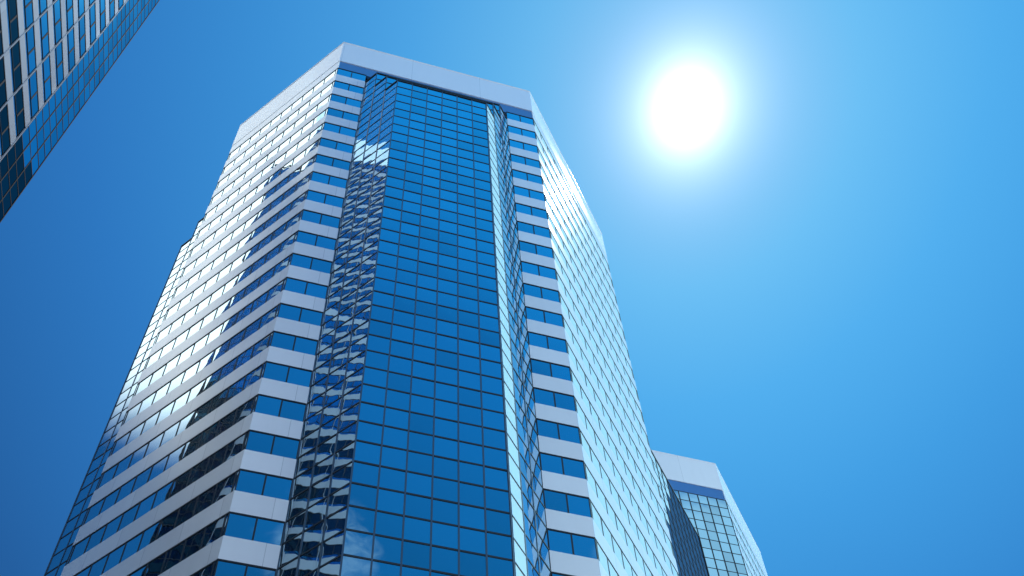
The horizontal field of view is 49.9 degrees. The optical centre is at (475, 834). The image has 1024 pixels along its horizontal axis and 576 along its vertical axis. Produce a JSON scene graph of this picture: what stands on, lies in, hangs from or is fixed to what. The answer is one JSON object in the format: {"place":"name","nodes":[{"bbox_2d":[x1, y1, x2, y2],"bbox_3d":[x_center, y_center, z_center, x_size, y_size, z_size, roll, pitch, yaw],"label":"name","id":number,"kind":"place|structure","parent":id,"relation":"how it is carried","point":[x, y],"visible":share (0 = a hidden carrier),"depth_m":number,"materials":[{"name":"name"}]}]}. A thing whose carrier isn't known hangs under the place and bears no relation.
{"place":"outdoors","nodes":[
{"label":"outdoors","id":0,"kind":"place"},
{"bbox_2d":[0,0,159,222],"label":"office tower","id":1,"kind":"structure","parent":0,"point":[58,59],"depth_m":94.31,"materials":[{"name":"blue glass"}]},
{"bbox_2d":[0,103,8,134],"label":"window","id":2,"kind":"structure","parent":1,"relation":"in","point":[4,117],"depth_m":84.91,"materials":[{"name":"blue glass"}]},
{"bbox_2d":[1,126,10,154],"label":"window","id":3,"kind":"structure","parent":1,"relation":"in","point":[5,137],"depth_m":86.00,"materials":[{"name":"blue glass"}]},
{"bbox_2d":[9,15,18,44],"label":"window","id":4,"kind":"structure","parent":1,"relation":"in","point":[14,26],"depth_m":84.34,"materials":[{"name":"blue glass"}]},
{"bbox_2d":[11,39,20,70],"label":"window","id":5,"kind":"structure","parent":1,"relation":"in","point":[15,49],"depth_m":85.56,"materials":[{"name":"blue glass"}]},
{"bbox_2d":[13,63,22,91],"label":"window","id":6,"kind":"structure","parent":1,"relation":"in","point":[17,73],"depth_m":86.63,"materials":[{"name":"blue glass"}]},
{"bbox_2d":[15,86,23,115],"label":"window","id":7,"kind":"structure","parent":1,"relation":"in","point":[19,100],"depth_m":87.86,"materials":[{"name":"blue glass"}]},
{"bbox_2d":[26,25,34,53],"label":"window","id":8,"kind":"structure","parent":1,"relation":"in","point":[30,34],"depth_m":88.52,"materials":[{"name":"blue glass"}]},
{"bbox_2d":[44,42,678,575],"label":"office tower","id":9,"kind":"structure","parent":0,"point":[384,334],"depth_m":69.85,"materials":[{"name":"blue glass"}]},
{"bbox_2d":[68,534,90,563],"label":"window","id":10,"kind":"structure","parent":9,"relation":"in","point":[79,548],"depth_m":64.06,"materials":[{"name":"blue glass"}]},
{"bbox_2d":[83,497,104,524],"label":"window","id":11,"kind":"structure","parent":9,"relation":"in","point":[94,510],"depth_m":66.73,"materials":[{"name":"blue glass"}]},
{"bbox_2d":[84,523,106,552],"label":"window","id":12,"kind":"structure","parent":9,"relation":"in","point":[95,538],"depth_m":63.56,"materials":[{"name":"blue glass"}]},
{"bbox_2d":[88,553,108,575],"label":"window","id":13,"kind":"structure","parent":9,"relation":"in","point":[97,567],"depth_m":60.50,"materials":[{"name":"blue glass"}]},
{"bbox_2d":[98,462,118,488],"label":"window","id":14,"kind":"structure","parent":9,"relation":"in","point":[108,475],"depth_m":69.39,"materials":[{"name":"blue glass"}]},
{"bbox_2d":[99,486,120,513],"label":"window","id":15,"kind":"structure","parent":9,"relation":"in","point":[109,500],"depth_m":66.23,"materials":[{"name":"blue glass"}]},
{"bbox_2d":[100,512,123,542],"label":"window","id":16,"kind":"structure","parent":9,"relation":"in","point":[112,526],"depth_m":63.02,"materials":[{"name":"blue glass"}]},
{"bbox_2d":[101,542,125,574],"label":"window","id":17,"kind":"structure","parent":9,"relation":"in","point":[114,557],"depth_m":59.87,"materials":[{"name":"blue glass"}]},
{"bbox_2d":[113,452,133,477],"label":"window","id":18,"kind":"structure","parent":9,"relation":"in","point":[123,465],"depth_m":68.83,"materials":[{"name":"blue glass"}]},
{"bbox_2d":[115,475,136,503],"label":"window","id":19,"kind":"structure","parent":9,"relation":"in","point":[125,489],"depth_m":65.68,"materials":[{"name":"blue glass"}]},
{"bbox_2d":[117,502,139,531],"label":"window","id":20,"kind":"structure","parent":9,"relation":"in","point":[128,517],"depth_m":62.53,"materials":[{"name":"blue glass"}]},
{"bbox_2d":[119,530,143,562],"bbox_3d":[-18.501,-15.474,59.301,1.319,2.196,0.080,-23,-46,23],"label":"window","id":21,"kind":"structure","parent":9,"relation":"in","point":[131,547],"depth_m":59.36,"materials":[{"name":"blue glass"}]},
{"bbox_2d":[128,441,148,467],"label":"window","id":22,"kind":"structure","parent":9,"relation":"in","point":[138,454],"depth_m":68.36,"materials":[{"name":"blue glass"}]},
{"bbox_2d":[131,465,152,492],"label":"window","id":23,"kind":"structure","parent":9,"relation":"in","point":[142,478],"depth_m":65.17,"materials":[{"name":"blue glass"}]},
{"bbox_2d":[134,491,156,520],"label":"window","id":24,"kind":"structure","parent":9,"relation":"in","point":[145,505],"depth_m":62.02,"materials":[{"name":"blue glass"}]},
{"bbox_2d":[137,519,161,551],"bbox_3d":[-17.385,-15.949,58.784,1.319,2.196,0.080,-23,-46,23],"label":"window","id":25,"kind":"structure","parent":9,"relation":"in","point":[149,535],"depth_m":58.83,"materials":[{"name":"blue glass"}]},
{"bbox_2d":[140,410,159,434],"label":"window","id":26,"kind":"structure","parent":9,"relation":"in","point":[150,422],"depth_m":70.98,"materials":[{"name":"blue glass"}]},
{"bbox_2d":[143,430,164,457],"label":"window","id":27,"kind":"structure","parent":9,"relation":"in","point":[154,443],"depth_m":67.85,"materials":[{"name":"blue glass"}]},
{"bbox_2d":[144,551,166,575],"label":"window","id":28,"kind":"structure","parent":9,"relation":"in","point":[154,567],"depth_m":55.80,"materials":[{"name":"black glass"}]},
{"bbox_2d":[147,454,168,481],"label":"window","id":29,"kind":"structure","parent":9,"relation":"in","point":[158,467],"depth_m":64.68,"materials":[{"name":"blue glass"}]},
{"bbox_2d":[151,479,173,509],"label":"window","id":30,"kind":"structure","parent":9,"relation":"in","point":[162,494],"depth_m":61.49,"materials":[{"name":"blue glass"}]},
{"bbox_2d":[155,400,174,424],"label":"window","id":31,"kind":"structure","parent":9,"relation":"in","point":[165,411],"depth_m":70.51,"materials":[{"name":"white glass"}]},
{"bbox_2d":[155,507,179,539],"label":"window","id":32,"kind":"structure","parent":9,"relation":"in","point":[167,524],"depth_m":58.30,"materials":[{"name":"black glass"}]},
{"bbox_2d":[159,419,180,446],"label":"window","id":33,"kind":"structure","parent":9,"relation":"in","point":[170,432],"depth_m":67.32,"materials":[{"name":"blue glass"}]},
{"bbox_2d":[160,539,185,573],"bbox_3d":[-15.104,-13.898,55.101,1.319,2.196,0.080,-23,-46,23],"label":"window","id":34,"kind":"structure","parent":9,"relation":"in","point":[173,555],"depth_m":55.13,"materials":[{"name":"black glass"}]},
{"bbox_2d":[164,442,185,470],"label":"window","id":35,"kind":"structure","parent":9,"relation":"in","point":[174,457],"depth_m":64.13,"materials":[{"name":"blue glass"}]},
{"bbox_2d":[168,468,191,498],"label":"window","id":36,"kind":"structure","parent":9,"relation":"in","point":[180,482],"depth_m":60.97,"materials":[{"name":"black glass"}]},
{"bbox_2d":[170,388,190,414],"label":"window","id":37,"kind":"structure","parent":9,"relation":"in","point":[180,401],"depth_m":69.97,"materials":[{"name":"white glass"}]},
{"bbox_2d":[175,409,195,435],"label":"window","id":38,"kind":"structure","parent":9,"relation":"in","point":[186,421],"depth_m":66.76,"materials":[{"name":"white glass"}]},
{"bbox_2d":[174,496,197,527],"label":"window","id":39,"kind":"structure","parent":9,"relation":"in","point":[186,511],"depth_m":57.79,"materials":[{"name":"black glass"}]},
{"bbox_2d":[180,431,202,460],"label":"window","id":40,"kind":"structure","parent":9,"relation":"in","point":[191,445],"depth_m":63.63,"materials":[{"name":"black glass"}]},
{"bbox_2d":[180,526,205,561],"bbox_3d":[-13.987,-14.373,54.584,1.319,2.196,0.080,-23,-46,23],"label":"window","id":41,"kind":"structure","parent":9,"relation":"in","point":[193,542],"depth_m":54.62,"materials":[{"name":"black glass"}]},
{"bbox_2d":[186,378,205,402],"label":"window","id":42,"kind":"structure","parent":9,"relation":"in","point":[196,390],"depth_m":69.44,"materials":[{"name":"white glass"}]},
{"bbox_2d":[186,456,208,486],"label":"window","id":43,"kind":"structure","parent":9,"relation":"in","point":[197,471],"depth_m":60.42,"materials":[{"name":"black glass"}]},
{"bbox_2d":[192,398,212,424],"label":"window","id":44,"kind":"structure","parent":9,"relation":"in","point":[203,410],"depth_m":66.27,"materials":[{"name":"black glass"}]},
{"bbox_2d":[193,483,216,515],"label":"window","id":45,"kind":"structure","parent":9,"relation":"in","point":[205,499],"depth_m":57.29,"materials":[{"name":"black glass"}]},
{"bbox_2d":[198,420,219,448],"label":"window","id":46,"kind":"structure","parent":9,"relation":"in","point":[209,433],"depth_m":63.10,"materials":[{"name":"black glass"}]},
{"bbox_2d":[202,367,221,391],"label":"window","id":47,"kind":"structure","parent":9,"relation":"in","point":[213,378],"depth_m":68.91,"materials":[{"name":"blue glass"}]},
{"bbox_2d":[200,514,225,549],"bbox_3d":[-12.871,-14.847,54.067,1.319,2.196,0.080,-23,-46,23],"label":"window","id":48,"kind":"structure","parent":9,"relation":"in","point":[213,530],"depth_m":54.10,"materials":[{"name":"black glass"}]},
{"bbox_2d":[205,444,227,474],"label":"window","id":49,"kind":"structure","parent":9,"relation":"in","point":[216,459],"depth_m":59.92,"materials":[{"name":"black glass"}]},
{"bbox_2d":[208,387,228,413],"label":"window","id":50,"kind":"structure","parent":9,"relation":"in","point":[220,398],"depth_m":65.76,"materials":[{"name":"black glass"}]},
{"bbox_2d":[212,471,235,503],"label":"window","id":51,"kind":"structure","parent":9,"relation":"in","point":[224,487],"depth_m":56.76,"materials":[{"name":"black glass"}]},
{"bbox_2d":[215,408,236,436],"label":"window","id":52,"kind":"structure","parent":9,"relation":"in","point":[227,421],"depth_m":62.58,"materials":[{"name":"black glass"}]},
{"bbox_2d":[218,356,237,380],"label":"window","id":53,"kind":"structure","parent":9,"relation":"in","point":[229,367],"depth_m":68.40,"materials":[{"name":"blue glass"}]},
{"bbox_2d":[214,559,246,575],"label":"window","id":54,"kind":"structure","parent":9,"relation":"in","point":[224,567],"depth_m":51.51,"materials":[{"name":"blue glass"}]},
{"bbox_2d":[223,432,245,462],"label":"window","id":55,"kind":"structure","parent":9,"relation":"in","point":[234,447],"depth_m":59.41,"materials":[{"name":"black glass"}]},
{"bbox_2d":[225,375,245,401],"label":"window","id":56,"kind":"structure","parent":9,"relation":"in","point":[234,389],"depth_m":65.25,"materials":[{"name":"blue glass"}]},
{"bbox_2d":[227,327,245,351],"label":"window","id":57,"kind":"structure","parent":9,"relation":"in","point":[237,338],"depth_m":71.07,"materials":[{"name":"blue glass"}]},
{"bbox_2d":[224,511,257,539],"bbox_3d":[-11.475,-15.072,53.838,1.371,2.196,0.080,8,-42,-10],"label":"window","id":58,"kind":"structure","parent":9,"relation":"in","point":[239,525],"depth_m":53.85,"materials":[{"name":"blue glass"}]},
{"bbox_2d":[233,396,254,424],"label":"window","id":59,"kind":"structure","parent":9,"relation":"in","point":[245,409],"depth_m":62.06,"materials":[{"name":"black glass"}]},
{"bbox_2d":[234,345,253,369],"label":"window","id":60,"kind":"structure","parent":9,"relation":"in","point":[245,356],"depth_m":67.86,"materials":[{"name":"blue glass"}]},
{"bbox_2d":[235,468,266,494],"bbox_3d":[-11.524,-18.072,56.487,1.371,2.196,0.080,8,-42,-10],"label":"window","id":61,"kind":"structure","parent":9,"relation":"in","point":[248,481],"depth_m":56.49,"materials":[{"name":"blue glass"}]},
{"bbox_2d":[242,316,261,340],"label":"window","id":62,"kind":"structure","parent":9,"relation":"in","point":[253,327],"depth_m":70.53,"materials":[{"name":"blue glass"}]},
{"bbox_2d":[242,363,262,390],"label":"window","id":63,"kind":"structure","parent":9,"relation":"in","point":[253,376],"depth_m":64.71,"materials":[{"name":"blue glass"}]},
{"bbox_2d":[245,429,274,453],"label":"window","id":64,"kind":"structure","parent":9,"relation":"in","point":[258,441],"depth_m":59.16,"materials":[{"name":"blue glass"}]},
{"bbox_2d":[245,564,275,575],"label":"window","id":65,"kind":"structure","parent":9,"relation":"in","point":[251,570],"depth_m":51.89,"materials":[{"name":"blue glass"}]},
{"bbox_2d":[251,333,270,358],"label":"window","id":66,"kind":"structure","parent":9,"relation":"in","point":[262,344],"depth_m":67.37,"materials":[{"name":"blue glass"}]},
{"bbox_2d":[254,394,281,416],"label":"window","id":67,"kind":"structure","parent":9,"relation":"in","point":[265,404],"depth_m":61.80,"materials":[{"name":"blue glass"}]},
{"bbox_2d":[258,305,277,329],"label":"window","id":68,"kind":"structure","parent":9,"relation":"in","point":[268,316],"depth_m":70.03,"materials":[{"name":"blue glass"}]},
{"bbox_2d":[252,517,284,545],"bbox_3d":[-10.139,-14.883,54.078,1.371,2.196,0.080,8,-42,-10],"label":"window","id":69,"kind":"structure","parent":9,"relation":"in","point":[267,530],"depth_m":54.08,"materials":[{"name":"blue glass"}]},
{"bbox_2d":[262,361,288,381],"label":"window","id":70,"kind":"structure","parent":9,"relation":"in","point":[272,370],"depth_m":64.45,"materials":[{"name":"blue glass"}]},
{"bbox_2d":[262,474,292,499],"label":"window","id":71,"kind":"structure","parent":9,"relation":"in","point":[275,486],"depth_m":56.73,"materials":[{"name":"blue glass"}]},
{"bbox_2d":[270,331,295,350],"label":"window","id":72,"kind":"structure","parent":9,"relation":"in","point":[282,340],"depth_m":67.10,"materials":[{"name":"blue glass"}]},
{"bbox_2d":[271,434,299,458],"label":"window","id":73,"kind":"structure","parent":9,"relation":"in","point":[283,446],"depth_m":59.39,"materials":[{"name":"blue glass"}]},
{"bbox_2d":[277,303,301,320],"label":"window","id":74,"kind":"structure","parent":9,"relation":"in","point":[287,311],"depth_m":69.76,"materials":[{"name":"blue glass"}]},
{"bbox_2d":[279,399,306,421],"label":"window","id":75,"kind":"structure","parent":9,"relation":"in","point":[294,410],"depth_m":62.05,"materials":[{"name":"blue glass"}]},
{"bbox_2d":[284,277,307,293],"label":"window","id":76,"kind":"structure","parent":9,"relation":"in","point":[291,284],"depth_m":72.40,"materials":[{"name":"blue glass"}]},
{"bbox_2d":[286,366,312,386],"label":"window","id":77,"kind":"structure","parent":9,"relation":"in","point":[298,376],"depth_m":64.69,"materials":[{"name":"blue glass"}]},
{"bbox_2d":[290,253,312,268],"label":"window","id":78,"kind":"structure","parent":9,"relation":"in","point":[299,260],"depth_m":75.06,"materials":[{"name":"blue glass"}]},
{"bbox_2d":[293,335,317,354],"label":"window","id":79,"kind":"structure","parent":9,"relation":"in","point":[305,345],"depth_m":67.35,"materials":[{"name":"blue glass"}]},
{"bbox_2d":[296,230,317,245],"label":"window","id":80,"kind":"structure","parent":9,"relation":"in","point":[304,237],"depth_m":77.71,"materials":[{"name":"blue glass"}]},
{"bbox_2d":[299,307,322,325],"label":"window","id":81,"kind":"structure","parent":9,"relation":"in","point":[314,317],"depth_m":70.00,"materials":[{"name":"blue glass"}]},
{"bbox_2d":[301,209,321,223],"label":"window","id":82,"kind":"structure","parent":9,"relation":"in","point":[311,216],"depth_m":80.37,"materials":[{"name":"blue glass"}]},
{"bbox_2d":[306,189,325,203],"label":"window","id":83,"kind":"structure","parent":9,"relation":"in","point":[312,195],"depth_m":83.03,"materials":[{"name":"blue glass"}]},
{"bbox_2d":[305,281,327,298],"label":"window","id":84,"kind":"structure","parent":9,"relation":"in","point":[312,289],"depth_m":72.65,"materials":[{"name":"blue glass"}]},
{"bbox_2d":[310,257,331,273],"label":"window","id":85,"kind":"structure","parent":9,"relation":"in","point":[321,265],"depth_m":75.30,"materials":[{"name":"blue glass"}]},
{"bbox_2d":[315,235,336,249],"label":"window","id":86,"kind":"structure","parent":9,"relation":"in","point":[321,241],"depth_m":77.94,"materials":[{"name":"blue glass"}]},
{"bbox_2d":[320,213,339,227],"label":"window","id":87,"kind":"structure","parent":9,"relation":"in","point":[328,220],"depth_m":80.60,"materials":[{"name":"blue glass"}]},
{"bbox_2d":[324,194,343,207],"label":"window","id":88,"kind":"structure","parent":9,"relation":"in","point":[332,200],"depth_m":83.27,"materials":[{"name":"blue glass"}]},
{"bbox_2d":[521,261,538,275],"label":"window","id":89,"kind":"structure","parent":9,"relation":"in","point":[527,267],"depth_m":83.27,"materials":[{"name":"blue glass"}]},
{"bbox_2d":[523,283,541,297],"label":"window","id":90,"kind":"structure","parent":9,"relation":"in","point":[529,289],"depth_m":80.59,"materials":[{"name":"blue glass"}]},
{"bbox_2d":[525,306,544,322],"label":"window","id":91,"kind":"structure","parent":9,"relation":"in","point":[532,313],"depth_m":77.96,"materials":[{"name":"blue glass"}]},
{"bbox_2d":[528,331,547,348],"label":"window","id":92,"kind":"structure","parent":9,"relation":"in","point":[535,339],"depth_m":75.28,"materials":[{"name":"blue glass"}]},
{"bbox_2d":[530,358,551,376],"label":"window","id":93,"kind":"structure","parent":9,"relation":"in","point":[541,367],"depth_m":72.65,"materials":[{"name":"blue glass"}]},
{"bbox_2d":[533,387,555,406],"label":"window","id":94,"kind":"structure","parent":9,"relation":"in","point":[541,396],"depth_m":70.00,"materials":[{"name":"blue glass"}]},
{"bbox_2d":[538,265,556,279],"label":"window","id":95,"kind":"structure","parent":9,"relation":"in","point":[544,271],"depth_m":83.49,"materials":[{"name":"blue glass"}]},
{"bbox_2d":[536,418,559,439],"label":"window","id":96,"kind":"structure","parent":9,"relation":"in","point":[546,428],"depth_m":67.35,"materials":[{"name":"blue glass"}]},
{"bbox_2d":[541,287,559,302],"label":"window","id":97,"kind":"structure","parent":9,"relation":"in","point":[548,294],"depth_m":80.83,"materials":[{"name":"blue glass"}]},
{"bbox_2d":[539,452,563,474],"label":"window","id":98,"kind":"structure","parent":9,"relation":"in","point":[553,463],"depth_m":64.69,"materials":[{"name":"blue glass"}]},
{"bbox_2d":[544,310,563,326],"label":"window","id":99,"kind":"structure","parent":9,"relation":"in","point":[552,318],"depth_m":78.19,"materials":[{"name":"blue glass"}]},
{"bbox_2d":[543,488,568,512],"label":"window","id":100,"kind":"structure","parent":9,"relation":"in","point":[553,500],"depth_m":62.03,"materials":[{"name":"blue glass"}]},
{"bbox_2d":[547,335,567,352],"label":"window","id":101,"kind":"structure","parent":9,"relation":"in","point":[554,343],"depth_m":75.54,"materials":[{"name":"blue glass"}]},
{"bbox_2d":[547,528,573,554],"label":"window","id":102,"kind":"structure","parent":9,"relation":"in","point":[558,540],"depth_m":59.39,"materials":[{"name":"blue glass"}]},
{"bbox_2d":[550,362,571,380],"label":"window","id":103,"kind":"structure","parent":9,"relation":"in","point":[559,371],"depth_m":72.89,"materials":[{"name":"blue glass"}]},
{"bbox_2d":[554,391,575,410],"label":"window","id":104,"kind":"structure","parent":9,"relation":"in","point":[562,400],"depth_m":70.23,"materials":[{"name":"blue glass"}]},
{"bbox_2d":[558,423,580,443],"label":"window","id":105,"kind":"structure","parent":9,"relation":"in","point":[570,433],"depth_m":67.57,"materials":[{"name":"blue glass"}]},
{"bbox_2d":[562,456,585,478],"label":"window","id":106,"kind":"structure","parent":9,"relation":"in","point":[572,467],"depth_m":64.92,"materials":[{"name":"blue glass"}]},
{"bbox_2d":[566,493,591,517],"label":"window","id":107,"kind":"structure","parent":9,"relation":"in","point":[577,504],"depth_m":62.27,"materials":[{"name":"blue glass"}]},
{"bbox_2d":[571,533,597,558],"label":"window","id":108,"kind":"structure","parent":9,"relation":"in","point":[583,545],"depth_m":59.61,"materials":[{"name":"blue glass"}]},
{"bbox_2d":[0,0,1023,575],"label":"sky","id":109,"kind":"structure","parent":0,"point":[808,214],"materials":[{"name":"blue"}]},
{"bbox_2d":[652,450,767,575],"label":"office tower","id":110,"kind":"structure","parent":0,"point":[713,513],"depth_m":138.65,"materials":[{"name":"white metal"}]},
{"label":"ground","id":111,"kind":"structure","parent":0,"visible":0},
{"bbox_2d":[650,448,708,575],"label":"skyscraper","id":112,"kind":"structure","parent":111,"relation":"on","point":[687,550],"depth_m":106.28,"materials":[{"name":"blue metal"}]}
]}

